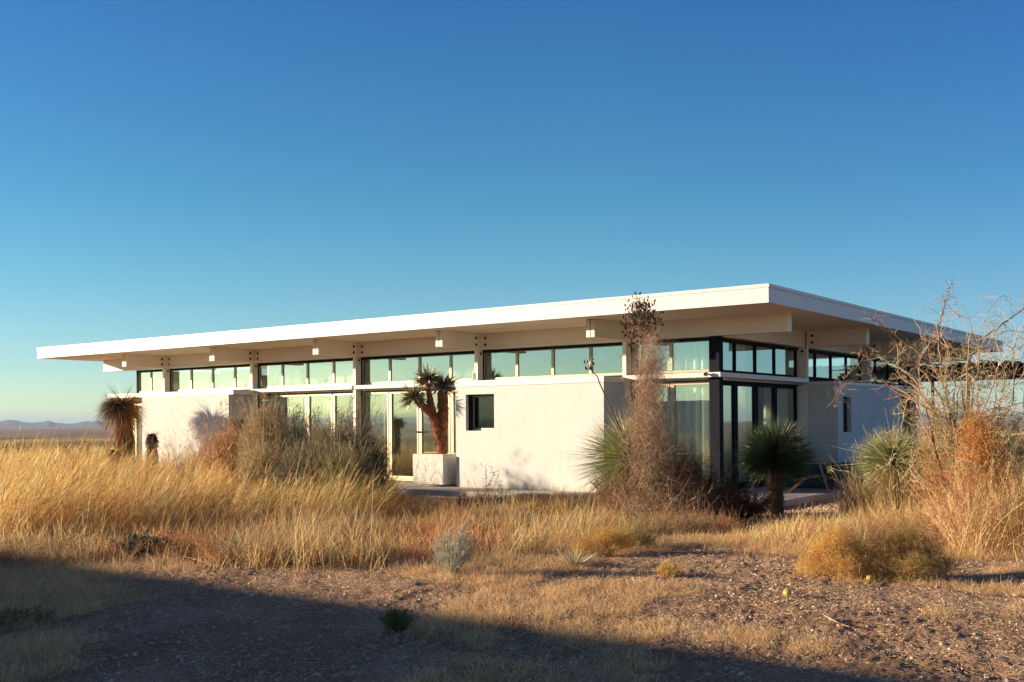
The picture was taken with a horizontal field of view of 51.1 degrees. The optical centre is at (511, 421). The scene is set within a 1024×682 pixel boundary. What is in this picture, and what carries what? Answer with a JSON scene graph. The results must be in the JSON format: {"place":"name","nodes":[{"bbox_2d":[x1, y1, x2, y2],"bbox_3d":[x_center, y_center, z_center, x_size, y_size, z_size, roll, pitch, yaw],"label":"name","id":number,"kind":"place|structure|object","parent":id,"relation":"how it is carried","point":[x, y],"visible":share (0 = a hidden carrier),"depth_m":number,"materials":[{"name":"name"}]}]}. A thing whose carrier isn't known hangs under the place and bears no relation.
{"place":"outdoors","nodes":[
{"label":"outdoors","id":0,"kind":"place"},
{"bbox_2d":[0,420,114,427],"bbox_3d":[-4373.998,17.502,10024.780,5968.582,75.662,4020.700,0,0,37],"label":"mountains","id":1,"kind":"structure","parent":0,"point":[11,424],"depth_m":9145.31,"materials":[{"name":"stone"}]},
{"bbox_2d":[0,420,1023,681],"bbox_3d":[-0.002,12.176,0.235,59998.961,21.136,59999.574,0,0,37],"label":"ground","id":2,"kind":"structure","parent":0,"point":[364,632],"depth_m":8.69,"materials":[{"name":"brown gravel"}]},
{"bbox_2d":[0,600,58,627],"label":"bush","id":3,"kind":"object","parent":2,"relation":"on","point":[13,613],"visible":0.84,"depth_m":8.98,"materials":[{"name":"plant"}]},
{"bbox_2d":[44,431,90,476],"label":"dry weed","id":4,"kind":"object","parent":2,"relation":"on","point":[72,455],"visible":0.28,"depth_m":24.09,"materials":[{"name":"beige plant"}]},
{"bbox_2d":[93,423,121,470],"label":"dry weed","id":5,"kind":"object","parent":2,"relation":"on","point":[109,449],"visible":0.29,"depth_m":27.03,"materials":[{"name":"brown plant"}]},
{"bbox_2d":[108,450,119,471],"bbox_3d":[-10.272,1.338,27.489,0.497,1.248,0.369,0,0,3],"label":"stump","id":6,"kind":"object","parent":2,"relation":"on","point":[112,458],"visible":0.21,"depth_m":27.39,"materials":[{"name":"brown plant"}]},
{"bbox_2d":[84,382,149,466],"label":"yucca","id":7,"kind":"object","parent":2,"relation":"on","point":[119,412],"visible":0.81,"depth_m":30.61,"materials":[{"name":"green plant"}]},
{"bbox_2d":[107,528,176,555],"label":"bush","id":8,"kind":"object","parent":2,"relation":"on","point":[133,536],"visible":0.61,"depth_m":13.24,"materials":[{"name":"brown plant"}]},
{"bbox_2d":[143,430,159,473],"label":"yucca","id":9,"kind":"object","parent":2,"relation":"on","point":[148,441],"visible":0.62,"depth_m":28.41,"materials":[{"name":"brown plant"}]},
{"bbox_2d":[149,405,207,487],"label":"bush","id":10,"kind":"object","parent":2,"relation":"on","point":[176,458],"visible":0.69,"depth_m":24.91,"materials":[{"name":"brown plant"}]},
{"bbox_2d":[161,399,216,484],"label":"bush","id":11,"kind":"object","parent":2,"relation":"on","point":[201,451],"visible":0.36,"depth_m":24.49,"materials":[{"name":"brown plant"}]},
{"bbox_2d":[0,418,428,541],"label":"tall grass","id":12,"kind":"structure","parent":2,"relation":"on","point":[56,482],"depth_m":17.45,"materials":[{"name":"beige plant"}]},
{"bbox_2d":[192,396,253,484],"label":"bush","id":13,"kind":"object","parent":2,"relation":"on","point":[223,449],"visible":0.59,"depth_m":24.06,"materials":[{"name":"brown plant"}]},
{"bbox_2d":[221,415,249,438],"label":"yucca","id":14,"kind":"object","parent":2,"relation":"on","point":[236,420],"visible":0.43,"depth_m":27.15,"materials":[{"name":"green plant"}]},
{"bbox_2d":[226,408,291,497],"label":"bush","id":15,"kind":"object","parent":2,"relation":"on","point":[261,461],"visible":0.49,"depth_m":20.32,"materials":[{"name":"brown plant"}]},
{"bbox_2d":[226,376,301,476],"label":"bush","id":16,"kind":"object","parent":2,"relation":"on","point":[264,422],"visible":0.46,"depth_m":22.32,"materials":[{"name":"brown plant"}]},
{"bbox_2d":[267,390,329,472],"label":"bush","id":17,"kind":"object","parent":2,"relation":"on","point":[299,432],"visible":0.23,"depth_m":21.84,"materials":[{"name":"brown plant"}]},
{"bbox_2d":[264,424,342,505],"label":"bush","id":18,"kind":"object","parent":2,"relation":"on","point":[300,470],"visible":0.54,"depth_m":19.82,"materials":[{"name":"brown plant"}]},
{"bbox_2d":[284,405,381,476],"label":"bush","id":19,"kind":"object","parent":2,"relation":"on","point":[326,431],"visible":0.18,"depth_m":21.49,"materials":[{"name":"brown plant"}]},
{"bbox_2d":[301,423,386,507],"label":"bush","id":20,"kind":"object","parent":2,"relation":"on","point":[326,478],"visible":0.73,"depth_m":19.46,"materials":[{"name":"brown plant"}]},
{"bbox_2d":[305,378,412,482],"bbox_3d":[-3.259,0.328,21.347,2.120,2.717,2.382,0,0,37],"label":"bush","id":21,"kind":"object","parent":2,"relation":"on","point":[354,433],"visible":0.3,"depth_m":21.33,"materials":[{"name":"brown plant"}]},
{"bbox_2d":[353,433,401,503],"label":"bush","id":22,"kind":"object","parent":2,"relation":"on","point":[382,467],"visible":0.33,"depth_m":21.39,"materials":[{"name":"brown plant"}]},
{"bbox_2d":[378,602,418,634],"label":"bush","id":23,"kind":"object","parent":2,"relation":"on","point":[402,622],"visible":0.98,"depth_m":8.46,"materials":[{"name":"green plant"}]},
{"bbox_2d":[432,519,478,574],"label":"bush","id":24,"kind":"object","parent":2,"relation":"on","point":[456,554],"visible":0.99,"depth_m":11.54,"materials":[{"name":"grey plant"}]},
{"bbox_2d":[468,464,501,501],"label":"dry weed","id":25,"kind":"object","parent":2,"relation":"on","point":[490,481],"visible":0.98,"depth_m":20.58,"materials":[{"name":"beige plant"}]},
{"bbox_2d":[0,522,1023,681],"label":"dirt tufts","id":26,"kind":"object","parent":2,"relation":"on","point":[44,570],"visible":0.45,"depth_m":9.54,"materials":[{"name":"brown soil"}]},
{"bbox_2d":[0,411,1023,571],"bbox_3d":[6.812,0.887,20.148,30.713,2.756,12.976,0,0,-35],"label":"short grass","id":27,"kind":"structure","parent":2,"relation":"on","point":[799,528],"depth_m":14.42,"materials":[{"name":"beige plant"}]},
{"bbox_2d":[0,431,1023,470],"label":"distant brush","id":28,"kind":"object","parent":2,"relation":"on","point":[59,441],"visible":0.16,"depth_m":69.00,"materials":[{"name":"brown plant"}]},
{"bbox_2d":[550,538,599,566],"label":"yucca","id":29,"kind":"object","parent":2,"relation":"on","point":[574,559],"visible":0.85,"depth_m":12.08,"materials":[{"name":"green plant"}]},
{"bbox_2d":[565,643,605,658],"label":"twig","id":30,"kind":"object","parent":2,"relation":"on","point":[583,651],"visible":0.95,"depth_m":7.60,"materials":[{"name":"wood"}]},
{"bbox_2d":[564,519,641,556],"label":"bush","id":31,"kind":"object","parent":2,"relation":"on","point":[611,538],"visible":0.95,"depth_m":13.11,"materials":[{"name":"brown plant"}]},
{"bbox_2d":[586,455,671,516],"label":"shrub","id":32,"kind":"object","parent":2,"relation":"on","point":[609,494],"visible":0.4,"depth_m":17.98,"materials":[{"name":"brown plant"}]},
{"bbox_2d":[562,292,696,514],"bbox_3d":[2.001,0.074,18.412,2.903,4.560,2.629,0,0,37],"label":"yucca","id":33,"kind":"object","parent":2,"relation":"on","point":[610,453],"visible":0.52,"depth_m":18.08,"materials":[{"name":"green plant"}]},
{"bbox_2d":[609,512,662,549],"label":"bush","id":34,"kind":"object","parent":2,"relation":"on","point":[644,538],"visible":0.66,"depth_m":13.73,"materials":[{"name":"beige plant"}]},
{"bbox_2d":[584,313,719,521],"bbox_3d":[2.263,-0.007,17.671,2.547,4.115,2.297,0,0,25],"label":"shrub","id":35,"kind":"object","parent":2,"relation":"on","point":[649,406],"visible":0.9,"depth_m":17.56,"materials":[{"name":"brown plant"}]},
{"bbox_2d":[651,554,682,577],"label":"bush","id":36,"kind":"object","parent":2,"relation":"on","point":[672,570],"visible":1,"depth_m":11.29,"materials":[{"name":"yellow plant"}]},
{"bbox_2d":[642,439,742,521],"bbox_3d":[2.893,1.065,17.603,1.728,1.645,1.612,0,0,37],"label":"shrub","id":37,"kind":"object","parent":2,"relation":"on","point":[693,473],"visible":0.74,"depth_m":17.46,"materials":[{"name":"brown plant"}]},
{"bbox_2d":[664,464,751,518],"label":"shrub","id":38,"kind":"object","parent":2,"relation":"on","point":[732,494],"visible":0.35,"depth_m":17.62,"materials":[{"name":"brown plant"}]},
{"bbox_2d":[718,480,775,517],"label":"shrub","id":39,"kind":"object","parent":2,"relation":"on","point":[751,508],"visible":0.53,"depth_m":17.97,"materials":[{"name":"brown plant"}]},
{"bbox_2d":[729,413,832,514],"bbox_3d":[4.616,0.786,18.841,2.042,2.285,2.157,0,0,37],"label":"yucca","id":40,"kind":"object","parent":2,"relation":"on","point":[775,455],"visible":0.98,"depth_m":18.70,"materials":[{"name":"green plant"}]},
{"bbox_2d":[783,588,791,596],"bbox_3d":[2.559,1.585,9.950,0.083,0.084,0.079,0,0,37],"label":"gourd","id":41,"kind":"object","parent":2,"relation":"on","point":[787,592],"visible":0.97,"depth_m":9.93,"materials":[{"name":"yellow plant"}]},
{"bbox_2d":[789,514,876,581],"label":"bush","id":42,"kind":"object","parent":2,"relation":"on","point":[837,561],"visible":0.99,"depth_m":11.22,"materials":[{"name":"beige plant"}]},
{"bbox_2d":[824,615,849,626],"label":"twig","id":43,"kind":"object","parent":2,"relation":"on","point":[835,621],"visible":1,"depth_m":8.55,"materials":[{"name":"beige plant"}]},
{"bbox_2d":[827,446,880,507],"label":"bush","id":44,"kind":"object","parent":2,"relation":"on","point":[848,485],"visible":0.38,"depth_m":18.26,"materials":[{"name":"brown plant"}]},
{"bbox_2d":[866,574,873,581],"bbox_3d":[3.662,1.595,10.950,0.083,0.084,0.079,0,0,37],"label":"gourd","id":45,"kind":"object","parent":2,"relation":"on","point":[870,576],"visible":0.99,"depth_m":10.92,"materials":[{"name":"yellow plant"}]},
{"bbox_2d":[806,463,952,518],"bbox_3d":[6.386,1.105,17.458,2.436,1.439,2.622,0,0,-17],"label":"shrub","id":46,"kind":"object","parent":2,"relation":"on","point":[869,495],"visible":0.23,"depth_m":17.54,"materials":[{"name":"brown plant"}]},
{"bbox_2d":[833,420,951,519],"bbox_3d":[5.932,0.870,16.606,2.225,1.961,1.729,0,0,37],"label":"yucca","id":47,"kind":"object","parent":2,"relation":"on","point":[872,457],"visible":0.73,"depth_m":16.50,"materials":[{"name":"green plant"}]},
{"bbox_2d":[850,513,964,582],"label":"bush","id":48,"kind":"object","parent":2,"relation":"on","point":[889,550],"visible":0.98,"depth_m":11.15,"materials":[{"name":"plant"}]},
{"bbox_2d":[812,359,1023,446],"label":"pergola","id":49,"kind":"object","parent":2,"relation":"on","point":[960,366],"visible":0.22,"depth_m":35.78,"materials":[{"name":"brown wood"}]},
{"bbox_2d":[827,278,1023,530],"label":"thorn tree","id":50,"kind":"object","parent":2,"relation":"on","point":[951,410],"visible":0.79,"depth_m":15.19,"materials":[{"name":"brown plant"}]},
{"bbox_2d":[869,372,992,531],"bbox_3d":[6.141,0.435,15.668,1.726,2.391,1.243,0,0,37],"label":"shrub","id":51,"kind":"object","parent":2,"relation":"on","point":[928,474],"visible":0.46,"depth_m":15.57,"materials":[{"name":"brown plant"}]},
{"bbox_2d":[876,421,1023,555],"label":"shrub","id":52,"kind":"object","parent":2,"relation":"on","point":[963,523],"visible":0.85,"depth_m":13.30,"materials":[{"name":"beige plant"}]},
{"bbox_2d":[913,389,1023,532],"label":"shrub","id":53,"kind":"object","parent":2,"relation":"on","point":[978,444],"visible":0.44,"depth_m":14.61,"materials":[{"name":"brown plant"}]},
{"bbox_2d":[985,455,1023,555],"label":"grass clump","id":54,"kind":"object","parent":2,"relation":"on","point":[1014,532],"visible":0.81,"depth_m":12.98,"materials":[{"name":"brown plant"}]},
{"bbox_2d":[999,443,1023,474],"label":"bush","id":55,"kind":"object","parent":2,"relation":"on","point":[1014,455],"visible":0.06,"depth_m":25.82,"materials":[{"name":"brown plant"}]},
{"bbox_2d":[0,0,1023,423],"label":"sky","id":56,"kind":"structure","parent":0,"point":[168,167],"materials":[{"name":"blue"}]},
{"bbox_2d":[388,473,926,506],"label":"patio","id":57,"kind":"structure","parent":0,"point":[802,497],"depth_m":23.48,"materials":[{"name":"concrete"}]},
{"bbox_2d":[413,453,455,485],"bbox_3d":[-1.730,1.155,25.954,0.950,0.774,0.950,0,0,37],"label":"planter","id":58,"kind":"object","parent":57,"relation":"on","point":[439,469],"visible":0.79,"depth_m":25.54,"materials":[{"name":"concrete"}]},
{"bbox_2d":[396,362,458,453],"bbox_3d":[-1.996,-0.183,25.652,1.653,2.590,0.991,0,0,-5],"label":"yucca tree","id":59,"kind":"object","parent":58,"relation":"in","point":[439,420],"visible":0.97,"depth_m":25.61,"materials":[{"name":"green plant"}]},
{"bbox_2d":[37,283,1002,491],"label":"house","id":60,"kind":"structure","parent":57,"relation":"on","point":[529,397],"depth_m":25.76,"materials":[{"name":"paint"}]},
{"bbox_2d":[117,401,141,459],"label":"window frame","id":61,"kind":"structure","parent":60,"relation":"in","point":[136,430],"depth_m":33.54,"materials":[{"name":"white metal"}]},
{"bbox_2d":[136,369,162,392],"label":"window frame","id":62,"kind":"structure","parent":60,"relation":"in","point":[156,370],"depth_m":34.34,"materials":[{"name":"white metal"}]},
{"bbox_2d":[170,364,249,391],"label":"window frame","id":63,"kind":"structure","parent":60,"relation":"in","point":[213,368],"depth_m":32.43,"materials":[{"name":"white metal"}]},
{"bbox_2d":[258,358,352,388],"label":"window frame","id":64,"kind":"structure","parent":60,"relation":"in","point":[333,361],"depth_m":29.93,"materials":[{"name":"white metal"}]},
{"bbox_2d":[258,392,352,434],"bbox_3d":[-5.712,0.352,29.925,4.140,2.402,0.105,0,0,37],"label":"window frame","id":65,"kind":"structure","parent":60,"relation":"in","point":[307,395],"depth_m":29.89,"materials":[{"name":"white metal"}]},
{"bbox_2d":[361,388,455,480],"bbox_3d":[-2.410,0.327,27.470,4.030,2.402,0.110,0,0,37],"label":"window frame","id":66,"kind":"structure","parent":60,"relation":"in","point":[389,393],"depth_m":27.69,"materials":[{"name":"white metal"}]},
{"bbox_2d":[361,351,474,384],"bbox_3d":[-2.389,-1.368,27.448,4.110,0.732,0.105,0,0,37],"label":"window frame","id":67,"kind":"structure","parent":60,"relation":"in","point":[450,354],"depth_m":27.61,"materials":[{"name":"white metal"}]},
{"bbox_2d":[468,394,493,430],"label":"window frame","id":68,"kind":"structure","parent":60,"relation":"in","point":[471,398],"depth_m":25.22,"materials":[{"name":"brown metal"}]},
{"bbox_2d":[483,342,622,379],"bbox_3d":[0.942,-1.393,24.974,4.130,0.732,0.105,0,0,37],"label":"window frame","id":69,"kind":"structure","parent":60,"relation":"in","point":[590,346],"depth_m":24.97,"materials":[{"name":"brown metal"}]},
{"bbox_2d":[631,337,708,374],"bbox_3d":[3.427,-1.412,23.128,2.000,0.732,0.105,0,0,37],"label":"window frame","id":70,"kind":"structure","parent":60,"relation":"in","point":[671,344],"depth_m":23.09,"materials":[{"name":"white metal"}]},
{"bbox_2d":[631,380,708,459],"bbox_3d":[3.440,0.283,23.128,2.000,2.402,0.105,0,0,37],"label":"window frame","id":71,"kind":"structure","parent":60,"relation":"in","point":[697,382],"depth_m":23.10,"materials":[{"name":"white metal"}]},
{"bbox_2d":[723,338,798,377],"bbox_3d":[5.606,-1.428,24.347,0.105,0.732,4.530,0,0,37],"label":"window frame","id":72,"kind":"structure","parent":60,"relation":"in","point":[733,341],"depth_m":24.24,"materials":[{"name":"black metal"}]},
{"bbox_2d":[723,380,798,489],"bbox_3d":[5.619,0.267,24.347,0.105,2.402,4.530,0,0,37],"label":"window frame","id":73,"kind":"structure","parent":60,"relation":"in","point":[734,384],"depth_m":24.15,"materials":[{"name":"black metal"}]},
{"bbox_2d":[808,349,861,382],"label":"window frame","id":74,"kind":"structure","parent":60,"relation":"in","point":[837,361],"depth_m":28.64,"materials":[{"name":"black metal"}]},
{"bbox_2d":[871,358,909,385],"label":"window frame","id":75,"kind":"structure","parent":60,"relation":"in","point":[885,372],"depth_m":31.99,"materials":[{"name":"black metal"}]},
{"bbox_2d":[901,392,909,441],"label":"window frame","id":76,"kind":"structure","parent":60,"relation":"in","point":[904,424],"depth_m":33.32,"materials":[{"name":"black metal"}]},
{"bbox_2d":[788,460,829,492],"bbox_3d":[6.249,0.989,22.885,1.031,1.020,0.720,0,0,16],"label":"armchair","id":77,"kind":"object","parent":57,"relation":"on","point":[794,486],"visible":0.68,"depth_m":22.55,"materials":[{"name":"brown wood"}]},
{"bbox_2d":[783,464,856,488],"bbox_3d":[6.935,1.202,24.169,1.483,0.547,1.106,0,0,37],"label":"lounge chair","id":78,"kind":"object","parent":57,"relation":"on","point":[830,480],"visible":0.48,"depth_m":23.65,"materials":[{"name":"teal metal"}]},
{"bbox_2d":[829,462,868,483],"bbox_3d":[8.070,1.193,25.194,1.030,0.547,0.964,0,0,37],"label":"table","id":79,"kind":"object","parent":57,"relation":"on","point":[845,463],"visible":0.15,"depth_m":24.74,"materials":[{"name":"blue wood"}]},
{"bbox_2d":[919,412,1023,420],"bbox_3d":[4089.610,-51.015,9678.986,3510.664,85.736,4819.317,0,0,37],"label":"mountains","id":80,"kind":"structure","parent":0,"point":[926,418],"depth_m":8752.38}
]}

